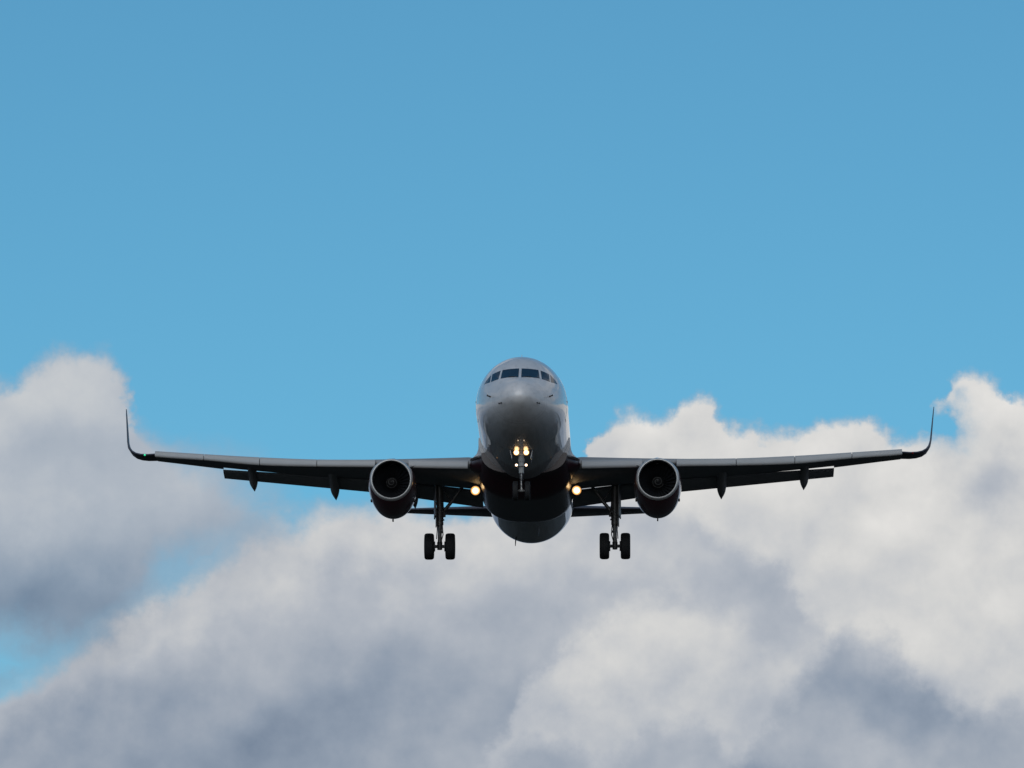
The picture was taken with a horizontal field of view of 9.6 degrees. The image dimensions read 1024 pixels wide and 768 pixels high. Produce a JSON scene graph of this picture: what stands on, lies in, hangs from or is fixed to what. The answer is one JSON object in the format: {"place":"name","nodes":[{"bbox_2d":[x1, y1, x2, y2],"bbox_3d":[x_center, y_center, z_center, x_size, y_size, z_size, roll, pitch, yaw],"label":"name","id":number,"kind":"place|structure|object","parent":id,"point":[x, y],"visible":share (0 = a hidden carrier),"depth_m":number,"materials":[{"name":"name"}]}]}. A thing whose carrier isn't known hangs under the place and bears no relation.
{"place":"outdoors","nodes":[
{"label":"outdoors","id":0,"kind":"place"},
{"bbox_2d":[0,0,1023,767],"label":"sky","id":1,"kind":"structure","parent":0,"point":[289,229],"materials":[{"name":"blue"}]},
{"bbox_2d":[126,356,933,559],"bbox_3d":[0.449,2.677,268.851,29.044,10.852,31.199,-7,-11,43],"label":"airliner","id":2,"kind":"object","parent":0,"point":[524,474],"visible":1,"depth_m":261.70,"materials":[{"name":"silver metal"}]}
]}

